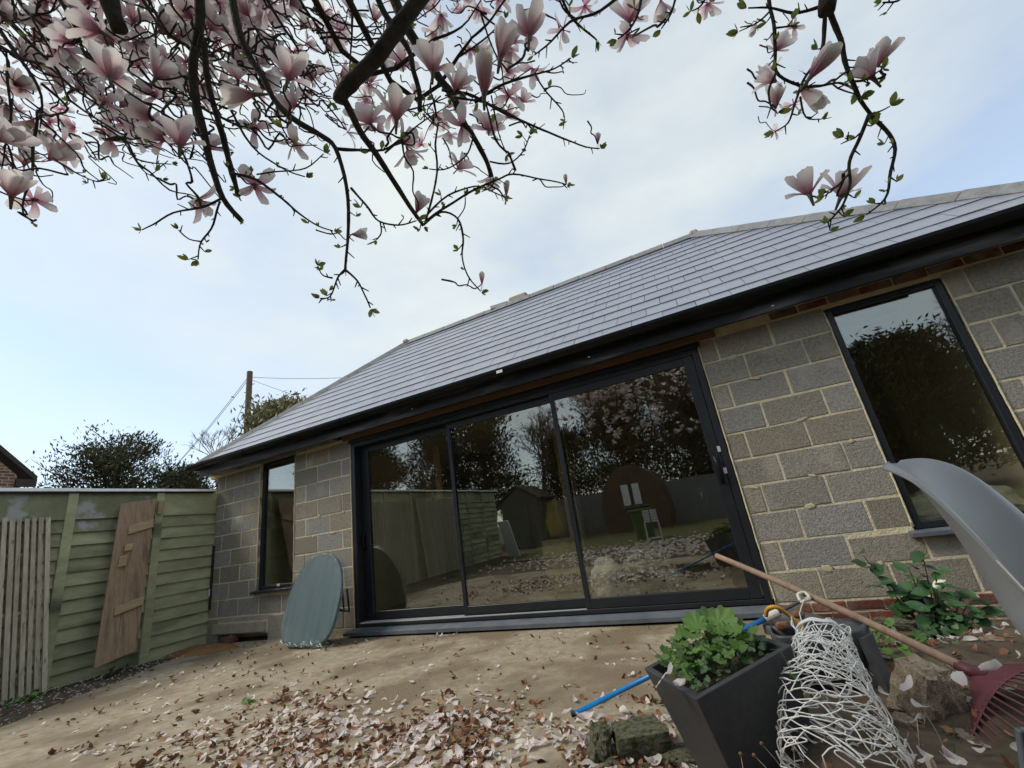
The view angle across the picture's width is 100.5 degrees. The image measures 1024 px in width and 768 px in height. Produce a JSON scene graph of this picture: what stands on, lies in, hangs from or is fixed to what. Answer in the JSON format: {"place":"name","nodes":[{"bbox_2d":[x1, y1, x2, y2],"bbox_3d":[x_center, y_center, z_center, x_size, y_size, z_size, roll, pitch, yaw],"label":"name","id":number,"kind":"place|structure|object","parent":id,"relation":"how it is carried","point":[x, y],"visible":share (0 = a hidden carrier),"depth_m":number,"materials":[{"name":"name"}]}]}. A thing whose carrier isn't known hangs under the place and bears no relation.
{"place":"outdoors","nodes":[
{"label":"outdoors","id":0,"kind":"place"},
{"bbox_2d":[0,618,771,767],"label":"patio","id":1,"kind":"structure","parent":0,"point":[567,667],"depth_m":2.94,"materials":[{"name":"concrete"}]},
{"bbox_2d":[221,635,237,643],"bbox_3d":[-3.885,3.517,5.856,0.234,0.088,0.121,-16,-20,22],"label":"broken brick","id":2,"kind":"object","parent":1,"relation":"on","point":[230,639],"visible":0.92,"depth_m":5.81,"materials":[{"name":"brick"}]},
{"bbox_2d":[241,758,246,767],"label":"fallen petal","id":3,"kind":"object","parent":1,"relation":"on","point":[244,763],"visible":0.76,"depth_m":2.05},
{"bbox_2d":[241,696,255,706],"bbox_3d":[-1.876,2.246,3.013,0.188,0.052,0.092,-16,-20,22],"label":"weed clump","id":4,"kind":"object","parent":1,"relation":"on","point":[249,700],"visible":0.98,"depth_m":3.02,"materials":[{"name":"green plant"}]},
{"bbox_2d":[246,761,257,767],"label":"fallen petal","id":5,"kind":"object","parent":1,"relation":"on","point":[249,764],"visible":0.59,"depth_m":2.02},
{"bbox_2d":[294,742,302,747],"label":"fallen petal","id":6,"kind":"object","parent":1,"relation":"on","point":[296,744],"visible":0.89,"depth_m":2.16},
{"bbox_2d":[296,756,302,767],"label":"fallen petal","id":7,"kind":"object","parent":1,"relation":"on","point":[299,759],"visible":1,"depth_m":1.98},
{"bbox_2d":[297,729,310,739],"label":"fallen petal","id":8,"kind":"object","parent":1,"relation":"on","point":[302,735],"visible":0.83,"depth_m":2.26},
{"bbox_2d":[287,639,332,648],"bbox_3d":[-2.270,2.935,4.808,0.682,0.018,0.289,-16,-20,22],"label":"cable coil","id":9,"kind":"object","parent":1,"relation":"on","point":[290,647],"visible":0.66,"depth_m":4.68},
{"bbox_2d":[279,552,349,648],"bbox_3d":[-2.273,2.467,4.897,0.958,0.997,0.428,-16,-20,22],"label":"wrapped table top","id":10,"kind":"object","parent":1,"relation":"on","point":[313,608],"visible":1,"depth_m":4.85,"materials":[{"name":"green plastic"}]},
{"bbox_2d":[309,759,321,767],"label":"fallen petal","id":11,"kind":"object","parent":1,"relation":"on","point":[313,764],"visible":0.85,"depth_m":1.95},
{"bbox_2d":[312,726,324,732],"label":"fallen petal","id":12,"kind":"object","parent":1,"relation":"on","point":[315,730],"visible":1,"depth_m":2.32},
{"bbox_2d":[328,726,344,738],"bbox_3d":[-0.909,1.815,2.201,0.085,0.034,0.050,-8,10,-15],"label":"fallen petal","id":13,"kind":"object","parent":1,"relation":"on","point":[340,731],"visible":0.98,"depth_m":2.21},
{"bbox_2d":[334,716,348,722],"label":"fallen petal","id":14,"kind":"object","parent":1,"relation":"on","point":[337,719],"visible":0.72,"depth_m":2.41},
{"bbox_2d":[10,623,676,766],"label":"grit","id":15,"kind":"object","parent":1,"relation":"on","point":[365,672],"visible":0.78,"depth_m":3.46,"materials":[{"name":"stone"}]},
{"bbox_2d":[349,742,358,749],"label":"fallen petal","id":16,"kind":"object","parent":1,"relation":"on","point":[356,746],"visible":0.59,"depth_m":2.06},
{"bbox_2d":[12,629,704,767],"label":"petal litter","id":17,"kind":"object","parent":1,"relation":"on","point":[630,760],"visible":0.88,"depth_m":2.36,"materials":[{"name":"plant"}]},
{"bbox_2d":[360,735,371,741],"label":"fallen petal","id":18,"kind":"object","parent":1,"relation":"on","point":[362,739],"visible":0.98,"depth_m":2.13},
{"bbox_2d":[372,749,378,759],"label":"fallen petal","id":19,"kind":"object","parent":1,"relation":"on","point":[375,754],"visible":1,"depth_m":1.92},
{"bbox_2d":[389,746,401,753],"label":"fallen petal","id":20,"kind":"object","parent":1,"relation":"on","point":[395,749],"visible":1,"depth_m":1.98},
{"bbox_2d":[395,750,405,762],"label":"fallen petal","id":21,"kind":"object","parent":1,"relation":"on","point":[401,757],"visible":0.89,"depth_m":1.89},
{"bbox_2d":[409,755,421,764],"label":"fallen petal","id":22,"kind":"object","parent":1,"relation":"on","point":[418,758],"visible":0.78,"depth_m":1.85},
{"bbox_2d":[409,764,428,767],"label":"fallen petal","id":23,"kind":"object","parent":1,"relation":"on","point":[425,766],"visible":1,"depth_m":1.76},
{"bbox_2d":[413,755,425,764],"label":"fallen petal","id":24,"kind":"object","parent":1,"relation":"on","point":[419,762],"visible":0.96,"depth_m":1.84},
{"bbox_2d":[420,722,427,727],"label":"fallen petal","id":25,"kind":"object","parent":1,"relation":"on","point":[423,724],"visible":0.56,"depth_m":2.20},
{"bbox_2d":[421,734,434,749],"bbox_3d":[-0.390,1.669,1.975,0.029,0.025,0.088,-20,-6,33],"label":"fallen petal","id":26,"kind":"object","parent":1,"relation":"on","point":[430,742],"visible":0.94,"depth_m":1.99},
{"bbox_2d":[428,719,439,726],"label":"fallen petal","id":27,"kind":"object","parent":1,"relation":"on","point":[433,723],"visible":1,"depth_m":2.18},
{"bbox_2d":[431,713,443,716],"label":"fallen petal","id":28,"kind":"object","parent":1,"relation":"on","point":[440,714],"visible":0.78,"depth_m":2.29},
{"bbox_2d":[438,722,446,732],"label":"fallen petal","id":29,"kind":"object","parent":1,"relation":"on","point":[440,730],"visible":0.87,"depth_m":2.13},
{"bbox_2d":[441,749,452,764],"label":"fallen petal","id":30,"kind":"object","parent":1,"relation":"on","point":[447,756],"visible":0.96,"depth_m":1.82,"materials":[{"name":"plant"}]},
{"bbox_2d":[455,743,462,758],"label":"fallen petal","id":31,"kind":"object","parent":1,"relation":"on","point":[457,748],"visible":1,"depth_m":1.87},
{"bbox_2d":[480,717,491,727],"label":"fallen petal","id":32,"kind":"object","parent":1,"relation":"on","point":[486,721],"visible":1,"depth_m":2.10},
{"bbox_2d":[486,742,494,759],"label":"fallen petal","id":33,"kind":"object","parent":1,"relation":"on","point":[492,748],"visible":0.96,"depth_m":1.83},
{"bbox_2d":[488,713,498,719],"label":"fallen petal","id":34,"kind":"object","parent":1,"relation":"on","point":[492,715],"visible":0.72,"depth_m":2.18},
{"bbox_2d":[499,715,510,722],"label":"fallen petal","id":35,"kind":"object","parent":1,"relation":"on","point":[506,718],"visible":0.85,"depth_m":2.14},
{"bbox_2d":[506,754,513,763],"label":"fallen petal","id":36,"kind":"object","parent":1,"relation":"on","point":[508,758],"visible":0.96,"depth_m":1.75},
{"bbox_2d":[510,749,519,757],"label":"fallen petal","id":37,"kind":"object","parent":1,"relation":"on","point":[515,751],"visible":1,"depth_m":1.79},
{"bbox_2d":[515,738,524,742],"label":"fallen petal","id":38,"kind":"object","parent":1,"relation":"on","point":[520,740],"visible":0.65,"depth_m":1.90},
{"bbox_2d":[529,738,545,745],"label":"fallen petal","id":39,"kind":"object","parent":1,"relation":"on","point":[537,742],"visible":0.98,"depth_m":1.85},
{"bbox_2d":[577,730,589,744],"bbox_3d":[0.310,1.500,1.792,0.083,0.032,0.048,17,3,13],"label":"fallen petal","id":40,"kind":"object","parent":1,"relation":"on","point":[582,738],"visible":0.63,"depth_m":1.80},
{"bbox_2d":[576,709,593,718],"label":"fallen petal","id":41,"kind":"object","parent":1,"relation":"on","point":[587,714],"visible":1,"depth_m":2.03,"materials":[{"name":"plant"}]},
{"bbox_2d":[580,759,597,767],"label":"fallen petal","id":42,"kind":"object","parent":1,"relation":"on","point":[586,761],"visible":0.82,"depth_m":1.64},
{"bbox_2d":[594,711,608,720],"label":"fallen petal","id":43,"kind":"object","parent":1,"relation":"on","point":[597,715],"visible":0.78,"depth_m":2.02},
{"bbox_2d":[611,715,671,763],"bbox_3d":[0.516,1.430,1.689,0.218,0.134,0.176,-8,-18,-2],"label":"mossy stone","id":44,"kind":"object","parent":1,"relation":"on","point":[636,738],"visible":0.75,"depth_m":1.63,"materials":[{"name":"stone"}]},
{"bbox_2d":[636,762,650,767],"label":"mossy stone","id":45,"kind":"object","parent":1,"relation":"on","point":[645,764],"visible":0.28,"depth_m":1.58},
{"bbox_2d":[644,753,661,765],"bbox_3d":[0.523,1.395,1.574,0.065,0.026,0.038,-20,-1,20],"label":"fallen petal","id":46,"kind":"object","parent":1,"relation":"on","point":[658,756],"visible":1,"depth_m":1.58,"materials":[{"name":"plant"}]},
{"bbox_2d":[659,714,670,720],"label":"fallen petal","id":47,"kind":"object","parent":1,"relation":"on","point":[662,718],"visible":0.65,"depth_m":1.91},
{"bbox_2d":[654,742,696,767],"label":"mossy stone","id":48,"kind":"object","parent":1,"relation":"on","point":[680,751],"visible":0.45,"depth_m":1.58,"materials":[{"name":"stone"}]},
{"bbox_2d":[571,591,810,717],"bbox_3d":[0.813,1.273,1.982,1.181,0.444,0.060,-13,-18,13],"label":"blue tube","id":49,"kind":"object","parent":1,"relation":"on","point":[774,614],"visible":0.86,"depth_m":2.00,"materials":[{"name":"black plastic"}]},
{"bbox_2d":[645,633,813,767],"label":"tapered planter","id":50,"kind":"object","parent":1,"relation":"on","point":[724,720],"visible":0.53,"depth_m":1.35,"materials":[{"name":"plastic"}]},
{"bbox_2d":[666,663,672,673],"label":"resting petal","id":51,"kind":"object","parent":50,"relation":"on","point":[670,667],"visible":0.94,"depth_m":1.43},
{"bbox_2d":[673,678,684,685],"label":"resting petal","id":52,"kind":"object","parent":50,"relation":"on","point":[679,681],"visible":1,"depth_m":1.35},
{"bbox_2d":[655,605,757,682],"bbox_3d":[0.706,0.933,1.545,0.345,0.185,0.286,-5,-18,-11],"label":"leafy plant","id":53,"kind":"object","parent":50,"relation":"in","point":[719,621],"visible":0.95,"depth_m":1.55,"materials":[{"name":"green plant"}]},
{"bbox_2d":[646,629,798,690],"bbox_3d":[0.726,0.938,1.458,0.372,0.131,0.338,-1,-20,-23],"label":"creeping plant","id":54,"kind":"object","parent":50,"relation":"on","point":[707,679],"visible":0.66,"depth_m":1.43,"materials":[{"name":"green plant"}]},
{"bbox_2d":[0,619,1014,726],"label":"ground","id":55,"kind":"structure","parent":0,"point":[15,715],"depth_m":4.19,"materials":[{"name":"soil"}]},
{"bbox_2d":[0,445,37,487],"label":"brick house","id":56,"kind":"structure","parent":55,"relation":"on","point":[15,472],"depth_m":11.79,"materials":[{"name":"brick"}]},
{"bbox_2d":[0,517,50,705],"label":"slatted screen","id":57,"kind":"object","parent":55,"relation":"on","point":[31,610],"visible":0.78,"depth_m":4.56,"materials":[{"name":"wood"}]},
{"bbox_2d":[3,687,52,706],"bbox_3d":[-4.865,3.140,4.271,0.346,0.096,0.326,1,-20,-26],"label":"weed clump","id":58,"kind":"object","parent":55,"relation":"on","point":[26,697],"visible":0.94,"depth_m":4.22,"materials":[{"name":"green plant"}]},
{"bbox_2d":[0,653,183,724],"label":"fence litter","id":59,"kind":"object","parent":55,"relation":"on","point":[58,693],"visible":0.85,"depth_m":4.26,"materials":[{"name":"brown plant"}]},
{"bbox_2d":[0,488,217,699],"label":"panel fence","id":60,"kind":"object","parent":55,"relation":"on","point":[175,615],"visible":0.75,"depth_m":5.33,"materials":[{"name":"green painted wood"},{"name":"white metal"},{"name":"black plastic"}]},
{"bbox_2d":[93,499,155,668],"bbox_3d":[-4.813,2.386,5.336,0.339,1.897,0.564,-16,-20,22],"label":"plank door","id":61,"kind":"structure","parent":60,"relation":"attached to","point":[118,635],"depth_m":5.27,"materials":[{"name":"wood"}]},
{"bbox_2d":[24,419,193,488],"bbox_3d":[-14.594,4.798,15.675,5.759,7.041,5.787,-16,-20,22],"label":"yew tree","id":62,"kind":"object","parent":55,"relation":"on","point":[115,465],"visible":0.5,"depth_m":15.53,"materials":[{"name":"green plant"}]},
{"bbox_2d":[85,661,133,681],"bbox_3d":[-4.606,3.333,4.948,0.381,0.107,0.415,-10,-18,3],"label":"weed clump","id":63,"kind":"object","parent":55,"relation":"on","point":[119,670],"visible":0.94,"depth_m":4.95,"materials":[{"name":"green plant"}]},
{"bbox_2d":[135,457,217,491],"bbox_3d":[-12.484,5.366,15.767,4.043,5.412,3.740,-3,-19,-17],"label":"yew tree","id":64,"kind":"object","parent":55,"relation":"on","point":[180,478],"visible":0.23,"depth_m":15.90,"materials":[{"name":"green plant"}]},
{"bbox_2d":[163,643,238,658],"bbox_3d":[-4.027,3.463,5.535,1.997,0.082,0.746,-16,-20,22],"label":"sand spill","id":65,"kind":"object","parent":55,"relation":"on","point":[205,649],"visible":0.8,"depth_m":5.42,"materials":[{"name":"sand"}]},
{"bbox_2d":[180,425,239,491],"bbox_3d":[-13.295,5.311,18.818,2.320,7.228,2.575,-16,-20,22],"label":"bare tree","id":66,"kind":"object","parent":55,"relation":"on","point":[215,433],"visible":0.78,"depth_m":19.61,"materials":[{"name":"plant"}]},
{"bbox_2d":[174,371,326,480],"bbox_3d":[-13.167,4.950,20.838,24.615,9.720,3.964,-14,-19,15],"label":"telegraph pole","id":67,"kind":"object","parent":55,"relation":"on","point":[248,383],"visible":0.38,"depth_m":19.86,"materials":[{"name":"wood"}]},
{"bbox_2d":[215,388,307,484],"bbox_3d":[-10.155,4.236,18.722,6.172,8.691,5.522,-16,-20,22],"label":"laurel bush","id":68,"kind":"object","parent":55,"relation":"on","point":[265,412],"visible":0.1,"depth_m":18.75,"materials":[{"name":"green plant"}]},
{"bbox_2d":[0,0,904,317],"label":"magnolia tree","id":69,"kind":"object","parent":55,"relation":"on","point":[50,46],"visible":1,"depth_m":1.43,"materials":[{"name":"pink plant"}]},
{"bbox_2d":[587,720,613,762],"bbox_3d":[0.358,1.475,1.721,0.107,0.170,0.168,0,-17,10],"label":"mossy stone","id":70,"kind":"object","parent":55,"relation":"on","point":[599,748],"visible":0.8,"depth_m":1.69,"materials":[{"name":"stone"}]},
{"bbox_2d":[185,181,1023,643],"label":"garden building","id":71,"kind":"structure","parent":55,"relation":"on","point":[771,397],"depth_m":4.64,"materials":[{"name":"concrete"}]},
{"bbox_2d":[250,455,295,594],"bbox_3d":[-3.318,1.957,6.017,0.825,1.790,0.165,-16,-20,22],"label":"window","id":72,"kind":"structure","parent":71,"relation":"in","point":[262,574],"depth_m":6.11,"materials":[{"name":"metal"}]},
{"bbox_2d":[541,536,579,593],"bbox_3d":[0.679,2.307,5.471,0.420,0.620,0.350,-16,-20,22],"label":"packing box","id":73,"kind":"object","parent":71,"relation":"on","point":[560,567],"visible":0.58,"depth_m":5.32,"materials":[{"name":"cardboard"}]},
{"bbox_2d":[545,498,568,537],"bbox_3d":[0.597,1.776,5.622,0.350,0.532,0.296,-16,-20,22],"label":"yellow bundle","id":74,"kind":"object","parent":73,"relation":"on","point":[556,522],"visible":0.84,"depth_m":5.50,"materials":[{"name":"yellow"}]},
{"bbox_2d":[343,342,779,636],"bbox_3d":[-0.057,1.280,4.540,4.500,2.310,0.290,-16,-20,22],"label":"sliding door","id":75,"kind":"structure","parent":71,"relation":"in","point":[746,602],"depth_m":4.29,"materials":[{"name":"metal"}]},
{"bbox_2d":[590,556,627,596],"bbox_3d":[0.978,2.002,4.299,0.352,0.489,0.282,-16,-20,22],"label":"white sack","id":76,"kind":"object","parent":71,"relation":"on","point":[608,578],"visible":0.83,"depth_m":4.23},
{"bbox_2d":[622,548,684,594],"bbox_3d":[1.360,1.913,4.278,0.664,0.487,0.483,-16,-20,22],"label":"fluffy heap","id":77,"kind":"object","parent":71,"relation":"on","point":[643,563],"visible":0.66,"depth_m":4.21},
{"bbox_2d":[824,279,1023,536],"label":"window","id":78,"kind":"structure","parent":71,"relation":"in","point":[927,527],"depth_m":3.21,"materials":[{"name":"metal"}]},
{"bbox_2d":[602,755,632,767],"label":"mossy stone","id":79,"kind":"object","parent":55,"relation":"on","point":[611,761],"visible":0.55,"depth_m":1.61,"materials":[{"name":"stone"}]},
{"bbox_2d":[789,628,1023,767],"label":"flower bed","id":80,"kind":"object","parent":55,"relation":"on","point":[930,741],"visible":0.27,"depth_m":1.33,"materials":[{"name":"soil"}]},
{"bbox_2d":[738,741,795,767],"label":"seed stalks","id":81,"kind":"object","parent":80,"relation":"on","point":[762,744],"visible":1,"depth_m":1.02,"materials":[{"name":"plant"}]},
{"bbox_2d":[762,606,889,691],"bbox_3d":[1.368,1.180,1.905,0.403,0.246,0.623,-16,-20,22],"label":"plastic trough","id":82,"kind":"object","parent":80,"relation":"on","point":[866,645],"visible":0.49,"depth_m":1.69,"materials":[{"name":"plastic"}]},
{"bbox_2d":[775,621,789,630],"bbox_3d":[1.181,1.056,1.862,0.058,0.038,0.042,-16,-20,22],"label":"dry scrap","id":83,"kind":"object","parent":82,"relation":"in","point":[781,625],"visible":1,"depth_m":1.85,"materials":[{"name":"brown plant"}]},
{"bbox_2d":[764,605,804,629],"bbox_3d":[1.164,1.020,1.810,0.146,0.158,0.057,-16,-20,22],"label":"yellow hose","id":84,"kind":"object","parent":82,"relation":"in","point":[779,608],"visible":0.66,"depth_m":1.81,"materials":[{"name":"plastic"}]},
{"bbox_2d":[792,610,804,618],"bbox_3d":[1.252,1.006,1.862,0.049,0.035,0.039,-16,-20,22],"label":"dry scrap","id":85,"kind":"object","parent":82,"relation":"in","point":[795,614],"visible":0.86,"depth_m":1.85,"materials":[{"name":"brown plant"}]},
{"bbox_2d":[775,596,915,767],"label":"wire cylinder","id":86,"kind":"object","parent":80,"relation":"on","point":[843,643],"visible":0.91,"depth_m":1.31,"materials":[{"name":"metal"}]},
{"bbox_2d":[715,553,1023,741],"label":"fan rake","id":87,"kind":"object","parent":80,"relation":"on","point":[986,686],"visible":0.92,"depth_m":1.46,"materials":[{"name":"brown wood"}]},
{"bbox_2d":[950,671,967,685],"bbox_3d":[1.419,0.933,1.350,0.039,0.005,0.064,-38,-13,23],"label":"resting petal","id":88,"kind":"object","parent":87,"relation":"on","point":[959,677],"visible":1,"depth_m":1.35,"materials":[{"name":"plant"}]},
{"bbox_2d":[978,659,1001,670],"bbox_3d":[1.537,0.903,1.363,0.064,0.038,0.025,-20,9,9],"label":"resting petal","id":89,"kind":"object","parent":87,"relation":"on","point":[994,664],"visible":1,"depth_m":1.36,"materials":[{"name":"plant"}]},
{"bbox_2d":[874,686,889,694],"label":"mossy stone","id":90,"kind":"object","parent":80,"relation":"on","point":[876,690],"visible":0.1,"depth_m":1.63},
{"bbox_2d":[836,712,954,764],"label":"dry grass","id":91,"kind":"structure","parent":80,"relation":"on","point":[916,735],"depth_m":1.20,"materials":[{"name":"brown plant"}]},
{"bbox_2d":[873,617,918,631],"bbox_3d":[2.075,1.296,2.299,0.191,0.057,0.082,-16,-13,40],"label":"mossy stone","id":92,"kind":"object","parent":80,"relation":"on","point":[903,625],"visible":0.61,"depth_m":2.27,"materials":[{"name":"stone"}]},
{"bbox_2d":[889,711,924,729],"bbox_3d":[1.289,1.123,1.381,0.085,0.074,0.103,9,-19,-30],"label":"rock","id":93,"kind":"object","parent":80,"relation":"on","point":[895,716],"visible":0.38,"depth_m":1.38,"materials":[{"name":"stone"}]},
{"bbox_2d":[898,713,919,722],"bbox_3d":[1.267,1.066,1.355,0.066,0.019,0.022,-18,-40,4],"label":"resting petal","id":94,"kind":"object","parent":93,"relation":"on","point":[916,717],"visible":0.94,"depth_m":1.35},
{"bbox_2d":[869,614,955,657],"bbox_3d":[1.688,1.167,1.988,0.384,0.148,0.420,-5,-18,-12],"label":"weed clump","id":95,"kind":"object","parent":80,"relation":"on","point":[915,635],"visible":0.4,"depth_m":1.91,"materials":[{"name":"green plant"}]},
{"bbox_2d":[809,622,1020,767],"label":"bed petal litter","id":96,"kind":"object","parent":80,"relation":"on","point":[952,758],"visible":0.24,"depth_m":1.26,"materials":[{"name":"plant"}]},
{"bbox_2d":[807,626,1023,767],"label":"bed leaf litter","id":97,"kind":"object","parent":80,"relation":"on","point":[1007,763],"visible":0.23,"depth_m":1.49,"materials":[{"name":"plant"}]},
{"bbox_2d":[851,548,1003,639],"bbox_3d":[2.458,1.269,2.520,0.606,0.589,0.328,-14,-19,16],"label":"camellia bush","id":98,"kind":"object","parent":80,"relation":"on","point":[912,600],"visible":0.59,"depth_m":2.49,"materials":[{"name":"green plant"}]},
{"bbox_2d":[886,653,969,721],"bbox_3d":[1.405,1.060,1.450,0.162,0.233,0.166,4,-1,-1],"label":"rock","id":99,"kind":"object","parent":80,"relation":"on","point":[938,691],"visible":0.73,"depth_m":1.40,"materials":[{"name":"stone"}]},
{"bbox_2d":[900,675,912,690],"bbox_3d":[1.253,0.949,1.351,0.065,0.016,0.038,-25,-26,-32],"label":"resting petal","id":100,"kind":"object","parent":99,"relation":"on","point":[907,684],"visible":1,"depth_m":1.35,"materials":[{"name":"plant"}]},
{"bbox_2d":[910,698,929,706],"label":"resting petal","id":101,"kind":"object","parent":99,"relation":"attached to","point":[914,703],"visible":1,"depth_m":1.36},
{"bbox_2d":[934,730,951,735],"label":"mossy stone","id":102,"kind":"object","parent":80,"relation":"on","point":[943,732],"visible":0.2,"depth_m":1.30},
{"bbox_2d":[872,607,1022,646],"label":"weed clump","id":103,"kind":"object","parent":80,"relation":"on","point":[944,629],"visible":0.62,"depth_m":2.03,"materials":[{"name":"green plant"}]},
{"bbox_2d":[881,458,1023,638],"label":"shell chair","id":104,"kind":"object","parent":80,"relation":"on","point":[984,521],"visible":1,"depth_m":0.95,"materials":[{"name":"grey plastic"}]},
{"bbox_2d":[936,663,969,688],"bbox_3d":[1.655,1.128,1.560,0.146,0.156,0.146,34,-32,-22],"label":"rock","id":105,"kind":"object","parent":80,"relation":"on","point":[944,665],"visible":0.08,"depth_m":1.57,"materials":[{"name":"stone"}]},
{"bbox_2d":[944,727,976,740],"bbox_3d":[1.357,1.076,1.279,0.068,0.059,0.077,2,-15,-15],"label":"rock","id":106,"kind":"object","parent":80,"relation":"on","point":[964,735],"visible":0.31,"depth_m":1.27,"materials":[{"name":"stone"}]},
{"bbox_2d":[978,634,1004,640],"bbox_3d":[2.171,1.171,1.900,0.097,0.067,0.115,-17,-13,6],"label":"rock","id":107,"kind":"object","parent":80,"relation":"on","point":[991,637],"visible":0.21,"depth_m":1.93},
{"bbox_2d":[1014,727,1023,767],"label":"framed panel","id":108,"kind":"object","parent":80,"relation":"on","point":[1019,734],"visible":1,"depth_m":0.80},
{"bbox_2d":[0,0,1023,488],"label":"sky","id":109,"kind":"structure","parent":0,"point":[102,319],"materials":[{"name":"white"}]},
{"bbox_3d":[3.500,1.250,3.208,0.700,0.400,0.420,-16,-20,22],"label":"storage crate","id":110,"kind":"object","parent":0,"visible":0},
{"bbox_2d":[911,485,1023,526],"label":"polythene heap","id":111,"kind":"object","parent":110,"relation":"on","point":[925,508],"visible":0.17,"depth_m":3.20,"materials":[{"name":"plastic"}]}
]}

